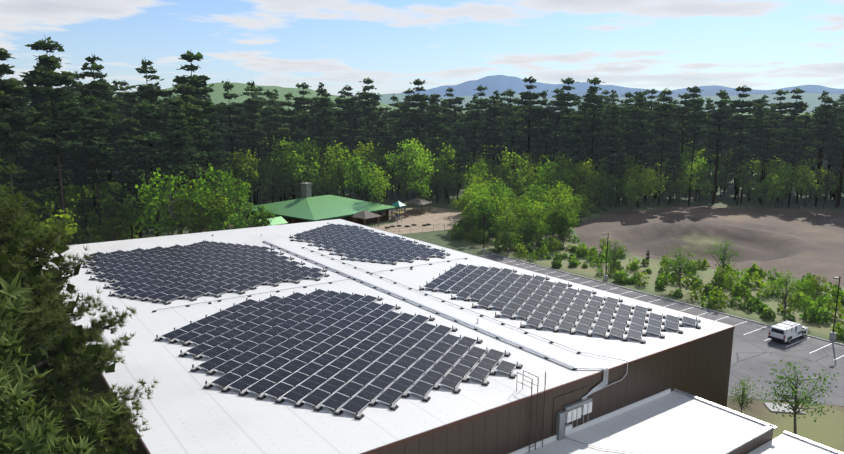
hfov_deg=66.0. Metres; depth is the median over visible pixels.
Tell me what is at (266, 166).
birch tree
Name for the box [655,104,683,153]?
pine tree
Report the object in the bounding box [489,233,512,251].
shrub
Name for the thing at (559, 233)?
birch sapling
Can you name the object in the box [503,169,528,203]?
birch tree
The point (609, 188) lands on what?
birch tree
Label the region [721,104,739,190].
pine tree
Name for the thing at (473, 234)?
shrub
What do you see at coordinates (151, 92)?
pine tree
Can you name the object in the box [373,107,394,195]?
pine tree
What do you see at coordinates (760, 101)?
pine tree
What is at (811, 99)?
hill
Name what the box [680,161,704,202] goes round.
birch tree
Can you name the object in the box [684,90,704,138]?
pine tree
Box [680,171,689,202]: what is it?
birch tree
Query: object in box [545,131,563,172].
pine tree
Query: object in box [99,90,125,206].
pine tree
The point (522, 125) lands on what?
pine tree
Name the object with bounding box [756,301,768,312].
shrub
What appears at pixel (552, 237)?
shrub
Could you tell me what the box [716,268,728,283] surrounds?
shrub
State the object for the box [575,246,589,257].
shrub
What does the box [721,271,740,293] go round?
birch sapling
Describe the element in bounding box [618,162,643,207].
birch tree
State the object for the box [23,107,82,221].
pine tree
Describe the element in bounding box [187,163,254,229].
birch tree
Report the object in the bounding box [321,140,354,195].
birch tree
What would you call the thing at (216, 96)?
hill
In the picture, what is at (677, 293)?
shrub
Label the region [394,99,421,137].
pine tree
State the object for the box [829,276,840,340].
light pole
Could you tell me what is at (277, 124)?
pine tree
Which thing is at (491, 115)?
pine tree
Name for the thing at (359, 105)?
pine tree
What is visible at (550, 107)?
pine tree
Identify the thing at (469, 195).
birch sapling
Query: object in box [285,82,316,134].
pine tree
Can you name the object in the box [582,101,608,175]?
pine tree
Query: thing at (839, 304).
shrub
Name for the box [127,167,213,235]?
birch tree
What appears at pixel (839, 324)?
shrub
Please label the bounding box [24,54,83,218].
pine tree
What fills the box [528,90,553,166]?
pine tree
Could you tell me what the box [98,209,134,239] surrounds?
birch tree
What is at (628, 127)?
pine tree
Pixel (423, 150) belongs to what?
birch tree
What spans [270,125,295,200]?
pine tree
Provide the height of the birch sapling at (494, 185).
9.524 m
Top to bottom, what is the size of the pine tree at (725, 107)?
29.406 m
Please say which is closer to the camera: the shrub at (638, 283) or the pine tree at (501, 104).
the shrub at (638, 283)
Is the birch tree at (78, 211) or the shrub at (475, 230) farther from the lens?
the shrub at (475, 230)
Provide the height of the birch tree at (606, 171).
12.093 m
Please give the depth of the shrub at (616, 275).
92.49 m
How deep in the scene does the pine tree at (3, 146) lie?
92.10 m
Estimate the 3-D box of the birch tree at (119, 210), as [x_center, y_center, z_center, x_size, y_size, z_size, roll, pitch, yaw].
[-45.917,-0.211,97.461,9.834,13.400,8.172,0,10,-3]
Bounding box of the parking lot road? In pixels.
[477,253,843,414]
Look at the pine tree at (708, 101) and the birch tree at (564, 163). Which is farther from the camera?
the pine tree at (708, 101)
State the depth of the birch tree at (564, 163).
159.38 m
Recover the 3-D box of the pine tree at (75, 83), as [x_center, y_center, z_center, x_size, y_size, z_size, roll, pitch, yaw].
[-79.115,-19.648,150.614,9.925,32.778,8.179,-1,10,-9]
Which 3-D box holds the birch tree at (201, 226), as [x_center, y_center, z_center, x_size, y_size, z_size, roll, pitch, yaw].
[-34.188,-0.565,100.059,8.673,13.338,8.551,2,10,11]
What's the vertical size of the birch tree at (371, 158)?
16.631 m
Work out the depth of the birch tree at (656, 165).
176.35 m
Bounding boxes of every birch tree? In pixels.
[20,213,66,246]
[29,178,84,244]
[30,208,79,243]
[32,201,75,244]
[38,186,88,227]
[52,188,91,242]
[55,207,88,243]
[64,176,112,241]
[69,177,100,228]
[72,176,118,241]
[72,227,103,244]
[79,182,145,241]
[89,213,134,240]
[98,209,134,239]
[113,176,156,235]
[116,193,152,239]
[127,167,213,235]
[135,193,152,237]
[150,173,196,233]
[171,180,231,232]
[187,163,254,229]
[189,189,226,231]
[193,190,228,231]
[203,197,234,226]
[204,166,228,199]
[209,204,248,230]
[221,147,252,212]
[221,149,264,195]
[222,175,251,217]
[225,189,240,211]
[229,152,262,201]
[229,196,252,228]
[238,160,263,194]
[246,204,275,226]
[252,161,264,203]
[256,154,279,202]
[256,183,270,203]
[261,169,284,202]
[262,135,308,200]
[263,157,289,201]
[263,164,291,201]
[276,150,310,199]
[277,138,323,181]
[279,154,320,198]
[281,178,298,199]
[300,140,325,173]
[303,142,335,193]
[304,160,328,185]
[305,167,321,196]
[306,172,321,195]
[311,179,327,196]
[314,178,333,194]
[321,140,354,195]
[322,144,358,196]
[324,158,350,193]
[326,156,352,193]
[343,155,377,199]
[344,141,385,201]
[344,147,361,197]
[351,169,361,199]
[352,161,375,200]
[354,171,376,201]
[364,173,383,198]
[367,165,394,203]
[368,140,394,174]
[368,161,384,183]
[375,147,398,196]
[381,155,403,198]
[383,137,424,202]
[388,161,404,198]
[395,170,413,194]
[400,138,433,198]
[404,168,419,198]
[406,155,437,209]
[412,157,435,199]
[419,149,438,200]
[427,167,445,202]
[430,161,446,199]
[434,141,464,204]
[438,175,452,201]
[449,181,459,201]
[450,148,467,193]
[462,151,497,177]
[463,161,492,199]
[477,145,498,166]
[477,158,491,173]
[483,164,510,184]
[496,147,529,193]
[499,165,513,181]
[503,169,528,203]
[516,149,537,179]
[522,162,550,189]
[531,158,574,193]
[533,148,551,172]
[545,168,565,187]
[549,151,578,187]
[568,159,598,204]
[569,159,589,175]
[569,164,595,198]
[594,156,624,205]
[594,173,607,205]
[596,174,610,208]
[598,163,621,205]
[598,174,624,212]
[607,156,632,206]
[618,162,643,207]
[623,176,641,213]
[624,154,647,176]
[626,163,652,207]
[634,180,644,206]
[637,168,667,210]
[639,171,663,206]
[644,170,655,204]
[645,163,667,202]
[653,153,670,197]
[656,151,690,201]
[662,164,685,203]
[663,154,698,201]
[668,178,685,206]
[675,141,704,196]
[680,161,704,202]
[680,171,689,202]
[688,165,707,201]
[689,147,720,198]
[692,156,714,200]
[701,180,714,199]
[711,149,738,195]
[716,157,731,187]
[717,165,730,196]
[718,174,732,192]
[733,157,764,208]
[740,173,757,201]
[751,139,795,196]
[753,169,766,199]
[755,178,773,208]
[756,162,778,201]
[761,156,796,206]
[762,173,784,209]
[771,163,792,207]
[774,176,794,205]
[785,158,817,203]
[791,163,823,208]
[799,173,815,205]
[801,147,822,197]
[803,180,820,203]
[811,166,841,207]
[814,167,830,199]
[815,167,836,200]
[827,167,839,199]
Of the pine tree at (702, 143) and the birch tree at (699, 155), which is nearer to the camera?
the birch tree at (699, 155)
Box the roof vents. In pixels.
[115,223,698,326]
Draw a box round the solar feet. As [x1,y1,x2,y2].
[78,224,700,419]
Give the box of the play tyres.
[385,223,430,228]
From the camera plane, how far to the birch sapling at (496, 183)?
156.79 m
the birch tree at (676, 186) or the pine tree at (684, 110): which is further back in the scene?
the pine tree at (684, 110)
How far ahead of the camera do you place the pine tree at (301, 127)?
190.34 m
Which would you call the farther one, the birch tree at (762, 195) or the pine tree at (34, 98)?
the birch tree at (762, 195)
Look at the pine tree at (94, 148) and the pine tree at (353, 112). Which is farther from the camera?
the pine tree at (353, 112)
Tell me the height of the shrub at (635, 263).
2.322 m
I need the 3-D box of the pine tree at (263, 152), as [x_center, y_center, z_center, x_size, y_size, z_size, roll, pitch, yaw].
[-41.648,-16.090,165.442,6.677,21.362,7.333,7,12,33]
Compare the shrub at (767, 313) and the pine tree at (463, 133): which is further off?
the pine tree at (463, 133)
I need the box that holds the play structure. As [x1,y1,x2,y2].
[391,201,408,222]
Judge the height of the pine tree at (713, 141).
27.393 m
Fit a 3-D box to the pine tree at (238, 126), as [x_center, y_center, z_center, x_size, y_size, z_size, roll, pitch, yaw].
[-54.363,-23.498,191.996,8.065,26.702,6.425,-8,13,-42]
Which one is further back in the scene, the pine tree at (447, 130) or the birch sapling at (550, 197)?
the pine tree at (447, 130)
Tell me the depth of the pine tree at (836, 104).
198.21 m
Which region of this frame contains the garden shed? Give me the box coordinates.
[255,216,287,226]
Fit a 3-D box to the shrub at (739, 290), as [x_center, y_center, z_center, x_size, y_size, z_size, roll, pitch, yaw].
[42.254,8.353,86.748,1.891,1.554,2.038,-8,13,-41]
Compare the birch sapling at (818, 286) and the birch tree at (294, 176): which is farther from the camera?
the birch tree at (294, 176)
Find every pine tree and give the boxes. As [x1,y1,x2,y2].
[0,47,49,198]
[0,72,25,167]
[0,73,23,153]
[0,106,42,196]
[0,141,49,227]
[0,157,66,413]
[0,183,70,367]
[0,188,158,453]
[3,113,38,194]
[11,34,97,244]
[11,78,31,111]
[21,62,54,213]
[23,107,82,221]
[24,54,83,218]
[42,136,75,199]
[63,122,89,235]
[64,104,110,235]
[65,54,123,190]
[65,122,111,239]
[66,70,87,105]
[66,94,115,238]
[73,95,90,217]
[91,83,123,184]
[95,72,115,97]
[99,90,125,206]
[105,139,147,238]
[107,80,128,140]
[111,117,159,237]
[116,91,146,164]
[119,80,131,98]
[126,59,181,235]
[131,99,177,236]
[139,154,171,207]
[149,82,170,168]
[153,98,167,168]
[154,97,207,233]
[159,50,225,204]
[162,78,180,127]
[162,90,170,104]
[165,82,215,232]
[173,100,215,228]
[188,100,233,187]
[195,94,215,131]
[201,124,226,182]
[216,79,249,210]
[221,114,238,156]
[226,110,244,163]
[231,102,244,127]
[232,81,268,205]
[235,119,260,201]
[238,126,257,194]
[242,91,266,129]
[243,123,271,203]
[251,86,266,105]
[255,99,275,158]
[259,89,287,151]
[261,103,277,151]
[263,105,294,198]
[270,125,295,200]
[271,89,285,106]
[275,100,286,139]
[279,92,299,195]
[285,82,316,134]
[285,115,301,198]
[291,110,315,162]
[293,102,307,145]
[307,91,329,126]
[307,97,335,159]
[308,82,336,194]
[313,96,340,194]
[328,102,341,143]
[329,97,353,145]
[335,89,348,110]
[335,120,353,196]
[336,85,357,143]
[341,118,364,189]
[344,95,367,192]
[350,114,373,154]
[350,117,371,192]
[353,125,374,198]
[356,78,381,153]
[356,89,375,137]
[369,98,384,136]
[372,125,384,164]
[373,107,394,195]
[376,124,395,198]
[382,107,392,129]
[385,95,401,145]
[386,118,398,146]
[386,125,396,184]
[387,121,404,191]
[392,103,421,150]
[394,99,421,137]
[397,88,418,134]
[397,128,412,198]
[407,79,434,192]
[416,100,431,141]
[418,132,432,197]
[420,94,445,156]
[424,104,449,193]
[435,126,458,197]
[439,99,455,140]
[440,87,457,127]
[444,120,471,199]
[449,97,464,184]
[452,112,469,188]
[455,103,478,186]
[460,112,480,183]
[464,94,490,169]
[470,84,489,156]
[475,95,498,176]
[476,120,495,159]
[481,90,508,171]
[487,116,511,164]
[495,91,513,123]
[499,105,526,168]
[502,89,523,161]
[504,115,525,171]
[505,105,527,160]
[508,102,528,167]
[512,76,543,167]
[517,124,532,169]
[519,100,534,152]
[521,106,535,155]
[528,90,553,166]
[529,139,539,170]
[531,116,557,169]
[542,103,554,128]
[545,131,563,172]
[547,100,571,144]
[548,88,566,112]
[550,77,580,131]
[568,95,594,172]
[573,77,608,168]
[578,91,603,160]
[578,116,605,199]
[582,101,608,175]
[592,105,627,209]
[600,95,616,131]
[601,90,610,108]
[601,96,610,113]
[602,89,619,134]
[603,107,626,158]
[605,130,629,207]
[611,107,634,202]
[619,92,638,195]
[625,91,657,204]
[626,109,660,206]
[627,93,651,144]
[629,91,649,120]
[634,138,659,202]
[644,89,659,120]
[649,87,683,205]
[650,133,671,198]
[651,97,669,192]
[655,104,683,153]
[662,141,683,203]
[669,92,700,198]
[676,85,711,190]
[680,97,710,205]
[681,120,698,157]
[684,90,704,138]
[691,138,701,190]
[698,96,715,140]
[700,129,708,187]
[702,90,737,204]
[702,126,720,191]
[703,105,732,201]
[706,98,735,191]
[710,91,732,130]
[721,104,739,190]
[725,85,760,200]
[728,129,755,204]
[732,116,762,202]
[732,121,743,193]
[735,106,763,196]
[742,103,768,199]
[749,98,767,151]
[752,115,779,202]
[754,115,780,204]
[756,95,769,184]
[759,108,778,131]
[760,103,784,194]
[769,89,791,136]
[773,128,792,202]
[779,86,810,158]
[779,114,808,206]
[787,112,821,202]
[804,117,827,174]
[809,91,835,196]
[809,97,842,206]
[816,148,829,167]
[819,94,843,207]
[820,117,841,201]
[823,127,838,196]
[826,99,842,193]
[826,122,843,205]
[827,121,843,200]
[838,94,843,115]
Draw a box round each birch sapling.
[449,193,477,227]
[455,183,482,199]
[460,192,476,231]
[461,185,479,218]
[461,212,479,232]
[462,201,479,231]
[464,172,489,193]
[467,192,493,233]
[470,197,500,231]
[475,189,493,210]
[476,180,511,224]
[482,175,502,201]
[482,190,512,235]
[488,176,502,195]
[491,206,520,251]
[493,194,530,225]
[493,215,505,237]
[499,227,518,253]
[501,188,518,202]
[509,198,525,221]
[510,190,520,209]
[516,194,526,216]
[519,196,539,218]
[519,200,536,231]
[520,219,540,242]
[520,224,533,248]
[521,184,550,222]
[521,185,535,199]
[523,173,537,190]
[528,199,551,246]
[533,188,553,212]
[533,219,551,248]
[534,202,555,239]
[535,185,572,235]
[537,184,551,205]
[540,194,572,244]
[540,238,549,255]
[544,208,557,236]
[547,203,573,240]
[551,179,574,204]
[552,239,560,251]
[556,210,575,244]
[564,173,584,196]
[565,200,581,234]
[565,212,578,228]
[566,194,582,219]
[577,194,591,217]
[598,237,611,247]
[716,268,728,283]
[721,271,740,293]
[763,268,780,285]
[795,295,814,322]
[798,279,813,292]
[808,275,828,293]
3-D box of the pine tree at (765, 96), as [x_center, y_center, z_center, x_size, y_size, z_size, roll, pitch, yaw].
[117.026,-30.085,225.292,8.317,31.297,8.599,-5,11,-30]
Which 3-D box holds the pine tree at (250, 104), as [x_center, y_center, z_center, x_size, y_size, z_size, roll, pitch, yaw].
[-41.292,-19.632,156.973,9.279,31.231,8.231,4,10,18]
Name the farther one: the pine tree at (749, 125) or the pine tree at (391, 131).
the pine tree at (391, 131)
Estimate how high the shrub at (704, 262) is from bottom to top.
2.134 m
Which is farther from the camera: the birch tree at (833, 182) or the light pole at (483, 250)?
the birch tree at (833, 182)
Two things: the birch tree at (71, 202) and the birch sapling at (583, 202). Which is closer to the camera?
the birch tree at (71, 202)
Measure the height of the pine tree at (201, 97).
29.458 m
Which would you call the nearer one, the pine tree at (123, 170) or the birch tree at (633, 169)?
the pine tree at (123, 170)
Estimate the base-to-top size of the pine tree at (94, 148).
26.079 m
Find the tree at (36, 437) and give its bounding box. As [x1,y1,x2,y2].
[0,271,126,453]
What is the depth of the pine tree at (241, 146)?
169.34 m
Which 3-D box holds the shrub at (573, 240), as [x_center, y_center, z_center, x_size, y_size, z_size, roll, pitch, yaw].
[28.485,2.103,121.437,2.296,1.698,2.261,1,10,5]
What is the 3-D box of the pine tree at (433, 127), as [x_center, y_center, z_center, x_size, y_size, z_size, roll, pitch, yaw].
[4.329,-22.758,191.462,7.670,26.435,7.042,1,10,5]
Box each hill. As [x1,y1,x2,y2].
[27,83,813,117]
[113,92,843,112]
[214,112,843,173]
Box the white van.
[768,317,807,343]
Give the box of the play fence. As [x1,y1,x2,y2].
[384,222,460,231]
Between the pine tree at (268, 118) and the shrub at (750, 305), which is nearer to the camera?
the shrub at (750, 305)
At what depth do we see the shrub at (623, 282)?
91.45 m
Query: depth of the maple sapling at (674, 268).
87.94 m
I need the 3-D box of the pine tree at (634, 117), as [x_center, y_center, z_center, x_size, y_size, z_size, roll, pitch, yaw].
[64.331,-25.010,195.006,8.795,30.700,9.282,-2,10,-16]
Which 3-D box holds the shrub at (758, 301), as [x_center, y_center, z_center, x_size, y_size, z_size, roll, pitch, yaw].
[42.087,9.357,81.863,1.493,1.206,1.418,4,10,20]
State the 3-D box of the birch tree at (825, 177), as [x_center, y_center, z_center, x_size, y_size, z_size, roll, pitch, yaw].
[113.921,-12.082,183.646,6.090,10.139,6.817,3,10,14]
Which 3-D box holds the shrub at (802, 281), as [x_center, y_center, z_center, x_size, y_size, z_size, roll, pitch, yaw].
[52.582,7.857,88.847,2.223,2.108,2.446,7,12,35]
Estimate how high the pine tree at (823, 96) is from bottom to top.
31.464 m
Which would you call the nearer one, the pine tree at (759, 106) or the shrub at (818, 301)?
the shrub at (818, 301)
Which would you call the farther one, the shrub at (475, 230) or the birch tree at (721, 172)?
the birch tree at (721, 172)
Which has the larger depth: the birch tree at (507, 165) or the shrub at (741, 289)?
the birch tree at (507, 165)
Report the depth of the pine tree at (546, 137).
175.26 m
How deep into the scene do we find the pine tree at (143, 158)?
104.70 m
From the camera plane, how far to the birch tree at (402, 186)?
168.94 m
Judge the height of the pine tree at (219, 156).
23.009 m
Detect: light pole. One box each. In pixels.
[482,213,489,253]
[603,233,608,280]
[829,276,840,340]
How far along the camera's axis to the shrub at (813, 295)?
83.11 m
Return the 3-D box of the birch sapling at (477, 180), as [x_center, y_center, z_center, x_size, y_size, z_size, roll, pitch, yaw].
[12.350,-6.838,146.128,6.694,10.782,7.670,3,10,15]
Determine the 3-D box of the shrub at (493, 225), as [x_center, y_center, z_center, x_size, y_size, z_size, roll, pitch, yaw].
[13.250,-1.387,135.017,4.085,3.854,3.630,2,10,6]
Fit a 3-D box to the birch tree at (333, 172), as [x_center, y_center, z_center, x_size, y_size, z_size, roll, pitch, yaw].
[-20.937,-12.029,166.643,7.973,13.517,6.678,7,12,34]
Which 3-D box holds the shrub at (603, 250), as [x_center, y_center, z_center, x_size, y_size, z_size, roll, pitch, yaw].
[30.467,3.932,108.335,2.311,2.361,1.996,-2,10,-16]
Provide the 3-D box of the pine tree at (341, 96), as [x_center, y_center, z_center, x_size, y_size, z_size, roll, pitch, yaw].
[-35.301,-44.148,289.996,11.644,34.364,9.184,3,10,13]
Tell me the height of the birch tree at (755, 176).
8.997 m
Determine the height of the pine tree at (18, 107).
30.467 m
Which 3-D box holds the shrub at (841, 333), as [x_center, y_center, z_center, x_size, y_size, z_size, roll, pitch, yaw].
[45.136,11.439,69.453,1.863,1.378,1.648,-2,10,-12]
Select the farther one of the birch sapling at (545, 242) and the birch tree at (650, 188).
the birch tree at (650, 188)
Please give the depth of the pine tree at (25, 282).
37.57 m
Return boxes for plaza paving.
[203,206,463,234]
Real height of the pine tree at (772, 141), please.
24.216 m
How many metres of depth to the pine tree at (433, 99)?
198.44 m
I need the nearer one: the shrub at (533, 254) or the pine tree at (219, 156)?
the shrub at (533, 254)
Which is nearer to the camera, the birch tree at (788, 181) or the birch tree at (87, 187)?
the birch tree at (87, 187)
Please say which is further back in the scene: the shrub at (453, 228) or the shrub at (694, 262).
the shrub at (453, 228)
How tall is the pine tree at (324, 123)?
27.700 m
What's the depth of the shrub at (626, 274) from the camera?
93.47 m
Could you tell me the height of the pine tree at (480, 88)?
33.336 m
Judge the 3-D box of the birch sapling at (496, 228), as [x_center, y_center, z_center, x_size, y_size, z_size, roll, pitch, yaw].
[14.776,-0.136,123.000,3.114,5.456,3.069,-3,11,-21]
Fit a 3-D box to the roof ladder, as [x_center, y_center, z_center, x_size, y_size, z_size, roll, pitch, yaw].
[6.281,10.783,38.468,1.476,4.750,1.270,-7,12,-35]
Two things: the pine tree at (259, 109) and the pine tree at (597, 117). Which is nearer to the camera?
the pine tree at (597, 117)
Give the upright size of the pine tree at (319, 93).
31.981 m
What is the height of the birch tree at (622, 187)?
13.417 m
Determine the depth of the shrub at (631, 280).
91.70 m
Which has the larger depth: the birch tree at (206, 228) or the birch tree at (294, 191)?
the birch tree at (294, 191)
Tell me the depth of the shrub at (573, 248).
112.52 m
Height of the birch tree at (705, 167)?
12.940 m
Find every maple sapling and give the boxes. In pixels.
[600,238,629,267]
[657,243,702,290]
[705,237,743,273]
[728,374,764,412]
[756,270,807,314]
[758,354,839,434]
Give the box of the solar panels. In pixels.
[83,224,695,413]
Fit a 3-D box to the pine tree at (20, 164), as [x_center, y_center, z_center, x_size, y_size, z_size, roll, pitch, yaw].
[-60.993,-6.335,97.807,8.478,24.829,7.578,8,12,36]
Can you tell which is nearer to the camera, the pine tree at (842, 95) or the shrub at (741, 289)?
the shrub at (741, 289)
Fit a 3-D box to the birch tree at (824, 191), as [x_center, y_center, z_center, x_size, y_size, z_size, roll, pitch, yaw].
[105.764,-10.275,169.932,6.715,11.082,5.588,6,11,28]
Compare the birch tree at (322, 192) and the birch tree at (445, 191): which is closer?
the birch tree at (322, 192)
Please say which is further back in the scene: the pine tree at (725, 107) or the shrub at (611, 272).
the pine tree at (725, 107)
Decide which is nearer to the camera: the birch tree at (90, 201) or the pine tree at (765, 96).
the birch tree at (90, 201)
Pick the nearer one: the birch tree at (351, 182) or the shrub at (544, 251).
the shrub at (544, 251)
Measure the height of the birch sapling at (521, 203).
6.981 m
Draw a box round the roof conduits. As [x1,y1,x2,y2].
[152,241,646,453]
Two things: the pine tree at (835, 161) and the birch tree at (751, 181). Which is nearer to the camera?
the birch tree at (751, 181)
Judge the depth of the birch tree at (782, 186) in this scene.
168.61 m
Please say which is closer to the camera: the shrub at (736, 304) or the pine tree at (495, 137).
the shrub at (736, 304)
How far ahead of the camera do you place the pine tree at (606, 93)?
257.72 m
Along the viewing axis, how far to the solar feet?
50.58 m
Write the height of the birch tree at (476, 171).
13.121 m
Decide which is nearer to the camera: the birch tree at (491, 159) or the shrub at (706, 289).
the shrub at (706, 289)
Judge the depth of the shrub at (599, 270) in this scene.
96.18 m
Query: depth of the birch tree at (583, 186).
153.97 m
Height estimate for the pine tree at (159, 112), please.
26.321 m
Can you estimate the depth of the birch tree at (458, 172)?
192.65 m
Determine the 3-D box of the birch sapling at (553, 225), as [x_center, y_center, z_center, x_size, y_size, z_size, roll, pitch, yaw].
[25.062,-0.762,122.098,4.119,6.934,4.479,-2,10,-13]
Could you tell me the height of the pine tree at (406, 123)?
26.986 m
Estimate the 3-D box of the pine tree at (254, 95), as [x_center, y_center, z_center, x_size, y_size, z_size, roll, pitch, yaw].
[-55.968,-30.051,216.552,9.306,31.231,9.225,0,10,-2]
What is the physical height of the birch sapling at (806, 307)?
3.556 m
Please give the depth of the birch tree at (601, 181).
163.87 m
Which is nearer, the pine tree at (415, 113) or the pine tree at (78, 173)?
the pine tree at (78, 173)
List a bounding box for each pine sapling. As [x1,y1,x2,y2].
[561,232,565,250]
[646,250,649,260]
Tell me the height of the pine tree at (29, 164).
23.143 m
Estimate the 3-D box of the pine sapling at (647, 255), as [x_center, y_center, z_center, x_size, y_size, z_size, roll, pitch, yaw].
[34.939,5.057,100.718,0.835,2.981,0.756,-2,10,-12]
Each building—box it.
[35,219,734,453]
[509,388,843,453]
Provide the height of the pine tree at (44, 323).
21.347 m
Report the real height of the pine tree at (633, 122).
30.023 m
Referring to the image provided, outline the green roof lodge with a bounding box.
[237,182,396,224]
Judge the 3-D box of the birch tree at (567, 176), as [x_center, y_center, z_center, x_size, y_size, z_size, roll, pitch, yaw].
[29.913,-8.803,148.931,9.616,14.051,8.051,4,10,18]
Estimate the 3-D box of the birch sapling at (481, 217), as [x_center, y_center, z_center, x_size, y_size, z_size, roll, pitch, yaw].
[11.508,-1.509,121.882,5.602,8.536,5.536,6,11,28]
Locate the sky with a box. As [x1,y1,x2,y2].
[0,0,843,95]
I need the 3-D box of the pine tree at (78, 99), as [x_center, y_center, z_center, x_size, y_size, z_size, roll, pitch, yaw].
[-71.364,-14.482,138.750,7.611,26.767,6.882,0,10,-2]
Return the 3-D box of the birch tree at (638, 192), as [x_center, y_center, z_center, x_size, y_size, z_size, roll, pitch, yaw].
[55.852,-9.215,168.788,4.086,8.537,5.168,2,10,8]
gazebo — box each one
[347,210,380,226]
[405,198,431,210]
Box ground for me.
[15,163,843,452]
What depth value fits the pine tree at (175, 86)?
154.34 m
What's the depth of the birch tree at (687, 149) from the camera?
190.17 m
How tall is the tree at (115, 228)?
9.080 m
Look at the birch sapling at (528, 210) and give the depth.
124.30 m
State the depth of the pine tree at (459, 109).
213.43 m
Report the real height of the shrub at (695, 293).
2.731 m
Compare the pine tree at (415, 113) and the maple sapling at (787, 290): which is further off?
the pine tree at (415, 113)
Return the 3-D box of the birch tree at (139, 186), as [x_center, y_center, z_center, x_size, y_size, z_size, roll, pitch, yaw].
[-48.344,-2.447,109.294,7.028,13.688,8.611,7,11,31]
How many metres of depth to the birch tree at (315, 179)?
161.16 m
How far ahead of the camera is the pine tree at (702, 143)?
209.39 m
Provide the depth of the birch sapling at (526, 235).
114.52 m
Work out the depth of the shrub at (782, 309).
78.59 m
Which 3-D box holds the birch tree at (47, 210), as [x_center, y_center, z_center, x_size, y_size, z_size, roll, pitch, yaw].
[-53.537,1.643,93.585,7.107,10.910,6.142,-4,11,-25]
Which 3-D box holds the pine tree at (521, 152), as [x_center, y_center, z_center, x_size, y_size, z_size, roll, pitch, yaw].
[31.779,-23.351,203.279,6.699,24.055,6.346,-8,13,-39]
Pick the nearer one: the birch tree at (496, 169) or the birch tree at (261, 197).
the birch tree at (261, 197)
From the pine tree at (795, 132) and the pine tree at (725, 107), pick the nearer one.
the pine tree at (795, 132)
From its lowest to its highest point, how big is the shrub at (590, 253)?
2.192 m
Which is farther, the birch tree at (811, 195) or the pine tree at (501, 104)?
the pine tree at (501, 104)
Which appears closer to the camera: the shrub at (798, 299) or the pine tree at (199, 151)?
the shrub at (798, 299)
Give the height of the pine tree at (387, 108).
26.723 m
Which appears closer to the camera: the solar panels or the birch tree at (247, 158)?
the solar panels
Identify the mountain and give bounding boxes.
[398,75,843,94]
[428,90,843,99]
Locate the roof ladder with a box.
[516,370,545,452]
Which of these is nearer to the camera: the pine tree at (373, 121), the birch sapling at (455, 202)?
the birch sapling at (455, 202)
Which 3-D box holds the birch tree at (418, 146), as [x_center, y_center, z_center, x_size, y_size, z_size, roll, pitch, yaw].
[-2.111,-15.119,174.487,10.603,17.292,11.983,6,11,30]
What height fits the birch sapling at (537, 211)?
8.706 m
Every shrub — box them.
[447,223,466,238]
[453,226,467,239]
[463,229,478,243]
[468,226,490,243]
[471,228,488,243]
[485,212,494,229]
[487,226,495,237]
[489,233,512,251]
[492,245,500,252]
[508,238,518,250]
[514,242,528,257]
[523,243,532,252]
[526,251,536,260]
[535,244,549,258]
[548,235,556,242]
[551,260,561,268]
[553,252,562,260]
[568,235,579,242]
[568,259,578,267]
[569,245,577,251]
[570,255,580,264]
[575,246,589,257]
[585,247,596,260]
[587,249,599,261]
[590,252,608,265]
[595,267,603,275]
[599,244,609,256]
[601,205,608,211]
[606,267,616,277]
[610,259,623,269]
[613,270,626,282]
[618,270,628,277]
[619,277,627,284]
[625,256,640,270]
[627,277,634,284]
[634,270,649,285]
[641,258,648,265]
[654,280,665,290]
[655,275,666,284]
[658,266,668,275]
[658,271,673,282]
[661,257,676,266]
[669,274,688,285]
[672,289,683,297]
[682,273,702,286]
[683,264,694,273]
[684,260,697,271]
[687,281,704,300]
[690,278,702,287]
[695,258,706,269]
[696,258,709,269]
[700,292,717,306]
[702,284,715,295]
[705,287,729,309]
[707,274,725,287]
[707,286,725,303]
[713,266,732,279]
[714,264,738,275]
[729,296,742,307]
[731,282,751,296]
[731,284,744,295]
[732,291,740,297]
[733,267,752,287]
[739,296,757,311]
[741,271,762,287]
[744,294,754,301]
[749,263,766,278]
[751,297,761,305]
[756,279,772,297]
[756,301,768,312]
[760,307,775,319]
[767,276,783,296]
[777,297,795,313]
[783,313,795,322]
[788,280,801,290]
[790,291,807,306]
[791,291,810,306]
[797,272,815,282]
[799,304,820,321]
[800,277,814,290]
[801,276,817,296]
[804,306,823,323]
[810,293,818,300]
[811,294,835,311]
[813,307,831,323]
[819,298,843,320]
[821,281,842,302]
[830,321,843,334]
[834,323,843,339]
[836,329,843,340]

